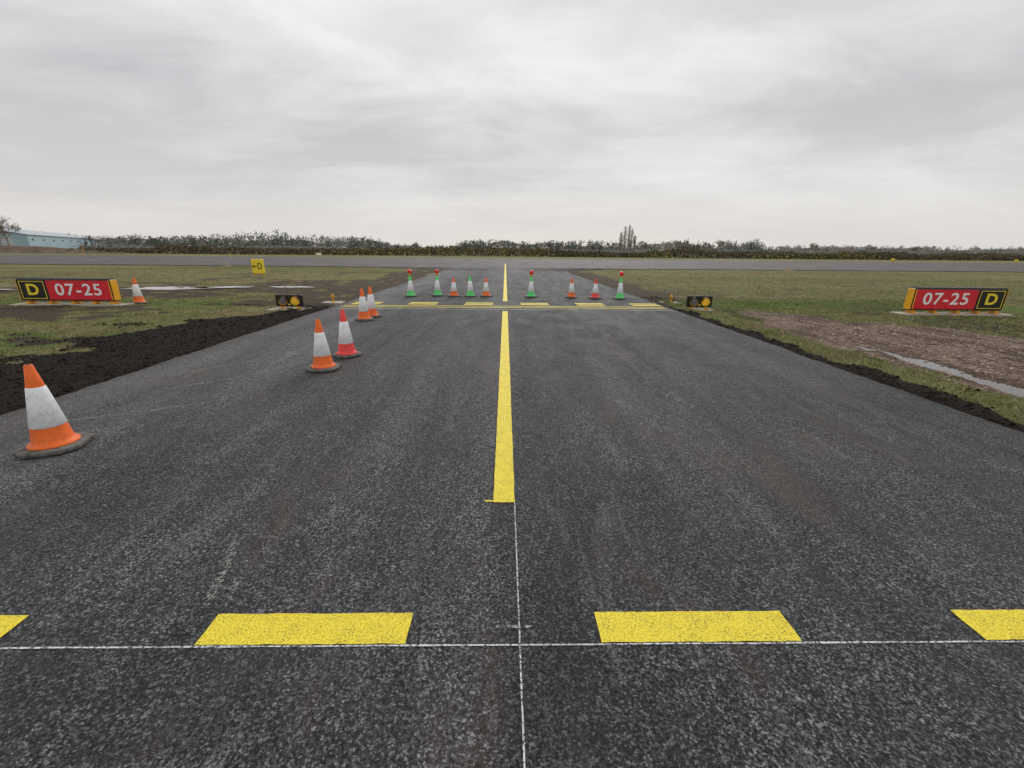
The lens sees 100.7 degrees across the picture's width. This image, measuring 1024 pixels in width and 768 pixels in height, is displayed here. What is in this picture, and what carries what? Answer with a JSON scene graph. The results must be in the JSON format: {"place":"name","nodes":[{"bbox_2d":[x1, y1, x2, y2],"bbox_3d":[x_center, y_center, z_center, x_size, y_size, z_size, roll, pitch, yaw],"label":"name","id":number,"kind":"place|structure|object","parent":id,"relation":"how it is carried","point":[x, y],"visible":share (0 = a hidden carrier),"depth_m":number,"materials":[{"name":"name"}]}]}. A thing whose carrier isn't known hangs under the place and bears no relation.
{"place":"outdoors","nodes":[
{"label":"outdoors","id":0,"kind":"place"},
{"bbox_2d":[0,250,1023,431],"bbox_3d":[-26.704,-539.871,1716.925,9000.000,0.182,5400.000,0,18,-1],"label":"grass ground","id":1,"kind":"structure","parent":0,"point":[42,314],"depth_m":11.39,"materials":[{"name":"green plant"}]},
{"bbox_2d":[0,224,12,244],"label":"bare tree","id":2,"kind":"object","parent":1,"relation":"on","point":[5,231],"visible":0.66,"depth_m":202.34,"materials":[{"name":"brown plant"}]},
{"bbox_2d":[0,215,21,245],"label":"bare tree","id":3,"kind":"object","parent":1,"relation":"on","point":[9,227],"visible":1,"depth_m":200.28,"materials":[{"name":"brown plant"}]},
{"bbox_2d":[0,228,105,248],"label":"hangar","id":4,"kind":"structure","parent":1,"relation":"on","point":[36,238],"depth_m":261.25,"materials":[{"name":"teal metal"}]},
{"bbox_2d":[0,238,90,245],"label":"windows and doors","id":5,"kind":"structure","parent":4,"relation":"in","point":[4,242],"depth_m":229.41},
{"bbox_2d":[10,278,134,306],"bbox_3d":[-12.718,-2.638,12.204,3.100,0.780,0.480,0,18,-2],"label":"runway holding sign","id":6,"kind":"object","parent":1,"relation":"on","point":[74,291],"visible":0.99,"depth_m":12.08,"materials":[{"name":"plastic"}]},
{"bbox_2d":[0,245,158,253],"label":"earth mound","id":7,"kind":"object","parent":1,"relation":"on","point":[29,249],"visible":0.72,"depth_m":102.19,"materials":[{"name":"soil"}]},
{"bbox_2d":[86,235,99,247],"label":"bare tree","id":8,"kind":"object","parent":1,"relation":"on","point":[89,238],"visible":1,"depth_m":306.74,"materials":[{"name":"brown plant"}]},
{"bbox_2d":[129,278,149,303],"bbox_3d":[-11.305,-2.812,12.780,0.430,0.750,0.430,-5,18,-17],"label":"traffic cone","id":9,"kind":"object","parent":1,"relation":"on","point":[138,298],"visible":0.98,"depth_m":12.73,"materials":[{"name":"plastic"}]},
{"bbox_2d":[0,303,332,414],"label":"soil clods","id":10,"kind":"object","parent":1,"relation":"on","point":[113,350],"visible":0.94,"depth_m":7.36,"materials":[{"name":"brown soil"}]},
{"bbox_2d":[125,286,216,289],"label":"puddle water","id":11,"kind":"structure","parent":1,"relation":"on","point":[163,288],"depth_m":17.36,"materials":[{"name":"grey liquid"}]},
{"bbox_2d":[0,289,347,363],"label":"grass","id":12,"kind":"structure","parent":1,"relation":"on","point":[132,326],"depth_m":10.56,"materials":[{"name":"plant"}]},
{"bbox_2d":[199,286,254,287],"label":"puddle water","id":13,"kind":"structure","parent":1,"relation":"on","point":[229,286],"depth_m":18.38,"materials":[{"name":"grey liquid"}]},
{"bbox_2d":[250,259,264,275],"bbox_3d":[-15.615,-7.161,26.102,0.735,1.000,0.170,1,18,2],"label":"taxiway direction sign","id":14,"kind":"object","parent":1,"relation":"on","point":[257,266],"visible":1,"depth_m":26.02,"materials":[{"name":"yellow metal"}]},
{"bbox_2d":[267,294,306,310],"bbox_3d":[-6.262,-2.289,11.975,1.100,0.460,0.600,0,18,-1],"label":"runway guard light","id":15,"kind":"object","parent":1,"relation":"on","point":[282,300],"visible":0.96,"depth_m":11.90,"materials":[{"name":"metal"}]},
{"bbox_2d":[270,286,310,287],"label":"puddle water","id":16,"kind":"structure","parent":1,"relation":"on","point":[290,286],"depth_m":18.69,"materials":[{"name":"grey liquid"}]},
{"bbox_2d":[322,294,345,303],"bbox_3d":[-5.665,-2.700,13.427,0.600,0.300,0.500,0,18,-1],"label":"taxiway edge light","id":17,"kind":"object","parent":1,"relation":"on","point":[334,302],"visible":0.96,"depth_m":13.36,"materials":[{"name":"concrete"}]},
{"bbox_2d":[0,266,1023,767],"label":"asphalt taxiway","id":18,"kind":"structure","parent":1,"relation":"on","point":[844,506],"depth_m":2.45,"materials":[{"name":"grey asphalt"}]},
{"bbox_2d":[12,364,94,458],"bbox_3d":[-3.920,0.190,3.543,0.430,0.730,0.430,-6,19,-20],"label":"traffic cone","id":19,"kind":"object","parent":18,"relation":"on","point":[52,432],"visible":1,"depth_m":3.50,"materials":[{"name":"plastic"}]},
{"bbox_2d":[305,319,340,372],"bbox_3d":[-2.698,-0.560,5.989,0.430,0.710,0.430,-3,18,-12],"label":"traffic cone","id":20,"kind":"object","parent":18,"relation":"on","point":[322,360],"visible":1,"depth_m":5.93,"materials":[{"name":"plastic"}]},
{"bbox_2d":[332,309,361,358],"bbox_3d":[-2.660,-0.815,6.749,0.400,0.740,0.400,15,22,38],"label":"traffic cone","id":21,"kind":"object","parent":18,"relation":"on","point":[346,349],"visible":1,"depth_m":6.70,"materials":[{"name":"plastic"}]},
{"bbox_2d":[355,288,373,320],"bbox_3d":[-3.584,-1.918,10.204,0.430,0.750,0.430,-5,18,-17],"label":"traffic cone","id":22,"kind":"object","parent":18,"relation":"on","point":[363,315],"visible":1,"depth_m":10.15,"materials":[{"name":"plastic"}]},
{"bbox_2d":[367,286,381,317],"bbox_3d":[-3.562,-2.080,10.719,0.430,0.750,0.430,13,22,35],"label":"traffic cone","id":23,"kind":"object","parent":18,"relation":"on","point":[371,305],"visible":0.79,"depth_m":10.66,"materials":[{"name":"plastic"}]},
{"bbox_2d":[405,269,416,296],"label":"traffic cone","id":24,"kind":"object","parent":18,"relation":"on","point":[410,292],"visible":1,"depth_m":15.37,"materials":[{"name":"plastic"}]},
{"bbox_2d":[0,326,826,604],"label":"scuff marks","id":25,"kind":"object","parent":18,"relation":"on","point":[223,573],"visible":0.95,"depth_m":4.21,"materials":[{"name":"grey"}]},
{"bbox_2d":[432,269,443,295],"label":"traffic cone","id":26,"kind":"object","parent":18,"relation":"on","point":[437,290],"visible":1,"depth_m":15.67,"materials":[{"name":"plastic"}]},
{"bbox_2d":[447,277,460,296],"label":"traffic cone","id":27,"kind":"object","parent":18,"relation":"on","point":[453,293],"visible":1,"depth_m":15.52,"materials":[{"name":"plastic"}]},
{"bbox_2d":[464,276,476,296],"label":"traffic cone","id":28,"kind":"object","parent":18,"relation":"on","point":[470,292],"visible":1,"depth_m":15.51,"materials":[{"name":"plastic"}]},
{"bbox_2d":[480,277,491,296],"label":"traffic cone","id":29,"kind":"object","parent":18,"relation":"on","point":[485,291],"visible":1,"depth_m":15.57,"materials":[{"name":"plastic"}]},
{"bbox_2d":[493,311,514,501],"bbox_3d":[-0.125,-0.623,7.445,0.152,0.001,9.522,0,18,-1],"label":"yellow centre line marking","id":30,"kind":"object","parent":18,"relation":"on","point":[503,482],"visible":1,"depth_m":3.99,"materials":[{"name":"paint"}]},
{"bbox_2d":[341,302,666,308],"bbox_3d":[-0.188,-2.473,13.311,9.858,0.001,1.288,0,18,-1],"label":"yellow runway holding marking","id":31,"kind":"object","parent":18,"relation":"on","point":[511,307],"visible":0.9,"depth_m":13.12,"materials":[{"name":"paint"}]},
{"bbox_2d":[503,268,506,300],"bbox_3d":[-0.441,-7.063,27.862,0.153,0.001,28.405,0,18,-1],"label":"yellow centre line marking","id":32,"kind":"object","parent":18,"relation":"on","point":[505,291],"visible":0.96,"depth_m":19.08,"materials":[{"name":"paint"}]},
{"bbox_2d":[0,502,1022,767],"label":"chalk setting out line","id":33,"kind":"object","parent":18,"relation":"on","point":[506,644],"visible":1,"depth_m":1.85,"materials":[{"name":"white paint"}]},
{"bbox_2d":[0,609,1023,644],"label":"yellow holding line marking","id":34,"kind":"object","parent":18,"relation":"on","point":[393,628],"visible":1,"depth_m":1.95,"materials":[{"name":"paint"}]},
{"bbox_2d":[351,308,672,310],"bbox_3d":[-0.199,-2.172,12.357,9.803,0.001,0.046,0,18,-1],"label":"white setting out line","id":35,"kind":"object","parent":18,"relation":"on","point":[511,309],"visible":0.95,"depth_m":12.36,"materials":[{"name":"white paint"}]},
{"bbox_2d":[524,270,537,297],"bbox_3d":[0.704,-3.667,15.528,0.430,0.954,0.430,-7,19,-23],"label":"traffic cone","id":36,"kind":"object","parent":18,"relation":"on","point":[530,294],"visible":1,"depth_m":15.49,"materials":[{"name":"plastic"}]},
{"bbox_2d":[565,278,577,297],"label":"traffic cone","id":37,"kind":"object","parent":18,"relation":"on","point":[571,293],"visible":1,"depth_m":15.44,"materials":[{"name":"plastic"}]},
{"bbox_2d":[224,431,964,662],"bbox_3d":[-0.082,0.121,5.084,8.616,0.002,7.524,0,18,-1],"label":"chalk smear","id":38,"kind":"object","parent":18,"relation":"on","point":[498,621],"visible":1,"depth_m":1.95},
{"bbox_2d":[588,279,601,298],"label":"traffic cone","id":39,"kind":"object","parent":18,"relation":"on","point":[595,293],"visible":1,"depth_m":15.26,"materials":[{"name":"plastic"}]},
{"bbox_2d":[613,271,626,299],"bbox_3d":[3.890,-3.535,15.200,0.430,0.954,0.430,-14,23,-39],"label":"traffic cone","id":40,"kind":"object","parent":18,"relation":"on","point":[619,294],"visible":1,"depth_m":15.16,"materials":[{"name":"plastic"}]},
{"bbox_2d":[0,255,1023,271],"bbox_3d":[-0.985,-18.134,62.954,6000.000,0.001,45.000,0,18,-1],"label":"asphalt runway","id":41,"kind":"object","parent":1,"relation":"on","point":[489,263],"visible":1,"depth_m":55.72,"materials":[{"name":"grey asphalt"}]},
{"bbox_2d":[35,244,1023,260],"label":"hedge","id":42,"kind":"object","parent":1,"relation":"on","point":[674,252],"visible":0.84,"depth_m":113.76,"materials":[{"name":"green plant"}]},
{"bbox_2d":[67,229,1023,255],"bbox_3d":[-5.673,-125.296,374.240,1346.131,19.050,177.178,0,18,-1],"label":"distant treeline","id":43,"kind":"object","parent":1,"relation":"on","point":[118,242],"visible":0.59,"depth_m":369.09,"materials":[{"name":"plant"}]},
{"bbox_2d":[618,231,623,249],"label":"poplar tree","id":44,"kind":"object","parent":1,"relation":"on","point":[620,244],"visible":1,"depth_m":249.29,"materials":[{"name":"brown plant"}]},
{"bbox_2d":[622,226,627,252],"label":"poplar tree","id":45,"kind":"object","parent":1,"relation":"on","point":[624,243],"visible":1,"depth_m":248.64,"materials":[{"name":"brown plant"}]},
{"bbox_2d":[626,226,630,252],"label":"poplar tree","id":46,"kind":"object","parent":1,"relation":"on","point":[628,241],"visible":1,"depth_m":247.81,"materials":[{"name":"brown plant"}]},
{"bbox_2d":[629,229,633,251],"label":"poplar tree","id":47,"kind":"object","parent":1,"relation":"on","point":[631,241],"visible":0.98,"depth_m":249.14,"materials":[{"name":"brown plant"}]},
{"bbox_2d":[632,236,636,251],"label":"poplar tree","id":48,"kind":"object","parent":1,"relation":"on","point":[634,243],"visible":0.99,"depth_m":249.23,"materials":[{"name":"brown plant"}]},
{"bbox_2d":[638,241,649,252],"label":"bare tree","id":49,"kind":"object","parent":1,"relation":"on","point":[645,245],"visible":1,"depth_m":284.80,"materials":[{"name":"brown plant"}]},
{"bbox_2d":[672,239,688,248],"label":"bare tree","id":50,"kind":"object","parent":1,"relation":"on","point":[680,243],"visible":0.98,"depth_m":296.38,"materials":[{"name":"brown plant"}]},
{"bbox_2d":[678,296,712,310],"bbox_3d":[5.549,-2.383,12.600,1.100,0.460,0.600,0,18,-1],"label":"runway guard light","id":51,"kind":"object","parent":1,"relation":"on","point":[705,302],"visible":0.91,"depth_m":12.52,"materials":[{"name":"metal"}]},
{"bbox_2d":[714,239,729,251],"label":"bare tree","id":52,"kind":"object","parent":1,"relation":"on","point":[723,243],"visible":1,"depth_m":286.00,"materials":[{"name":"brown plant"}]},
{"bbox_2d":[809,242,819,252],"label":"bare tree","id":53,"kind":"object","parent":1,"relation":"on","point":[812,245],"visible":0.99,"depth_m":288.20,"materials":[{"name":"brown plant"}]},
{"bbox_2d":[641,296,1023,432],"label":"soil clods","id":54,"kind":"object","parent":1,"relation":"on","point":[970,404],"visible":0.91,"depth_m":5.77,"materials":[{"name":"brown soil"}]},
{"bbox_2d":[653,296,1023,419],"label":"grass","id":55,"kind":"structure","parent":1,"relation":"on","point":[862,318],"depth_m":10.96,"materials":[{"name":"plant"}]},
{"bbox_2d":[711,311,1023,398],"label":"gravel stones","id":56,"kind":"object","parent":1,"relation":"on","point":[860,329],"visible":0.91,"depth_m":8.20,"materials":[{"name":"brown gravel"}]},
{"bbox_2d":[865,244,878,250],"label":"bare tree","id":57,"kind":"object","parent":1,"relation":"on","point":[868,247],"visible":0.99,"depth_m":298.85,"materials":[{"name":"plant"}]},
{"bbox_2d":[856,346,1023,396],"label":"puddle water","id":58,"kind":"structure","parent":1,"relation":"on","point":[1009,389],"depth_m":6.20,"materials":[{"name":"grey liquid"}]},
{"bbox_2d":[889,287,1013,316],"bbox_3d":[12.473,-2.321,11.962,3.100,0.780,0.480,1,18,0],"label":"runway holding sign","id":59,"kind":"object","parent":1,"relation":"on","point":[976,301],"visible":0.99,"depth_m":11.84,"materials":[{"name":"plastic"}]},
{"bbox_2d":[0,265,1023,305],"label":"grass","id":60,"kind":"structure","parent":0,"point":[615,270],"depth_m":25.96,"materials":[{"name":"plant"}]},
{"bbox_2d":[0,0,1023,251],"label":"sky","id":61,"kind":"structure","parent":0,"point":[858,123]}
]}

